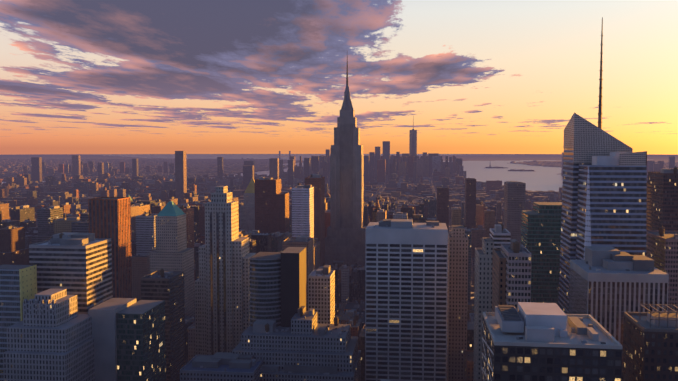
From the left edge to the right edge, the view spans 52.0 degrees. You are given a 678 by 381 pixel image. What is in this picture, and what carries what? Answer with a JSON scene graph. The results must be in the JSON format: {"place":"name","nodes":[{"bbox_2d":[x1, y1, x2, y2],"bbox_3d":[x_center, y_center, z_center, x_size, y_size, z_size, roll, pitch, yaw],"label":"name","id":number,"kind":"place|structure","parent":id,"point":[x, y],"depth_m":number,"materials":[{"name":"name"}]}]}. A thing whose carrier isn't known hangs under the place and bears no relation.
{"place":"outdoors","nodes":[
{"label":"outdoors","id":0,"kind":"place"},
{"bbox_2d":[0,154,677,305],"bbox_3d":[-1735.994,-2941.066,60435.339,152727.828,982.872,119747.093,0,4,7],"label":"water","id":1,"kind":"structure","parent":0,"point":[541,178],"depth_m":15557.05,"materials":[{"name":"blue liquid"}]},
{"bbox_2d":[0,17,677,380],"bbox_3d":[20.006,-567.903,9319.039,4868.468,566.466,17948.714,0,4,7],"label":"buildings","id":2,"kind":"structure","parent":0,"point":[579,282],"depth_m":561.21,"materials":[{"name":"grey concrete"}]},
{"bbox_2d":[0,155,677,380],"bbox_3d":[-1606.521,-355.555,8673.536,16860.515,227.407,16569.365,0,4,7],"label":"city buildings","id":3,"kind":"structure","parent":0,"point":[34,212],"depth_m":2941.85,"materials":[{"name":"grey concrete"}]},
{"bbox_2d":[0,0,677,154],"label":"sky","id":4,"kind":"structure","parent":0,"point":[77,76],"materials":[{"name":"orange"}]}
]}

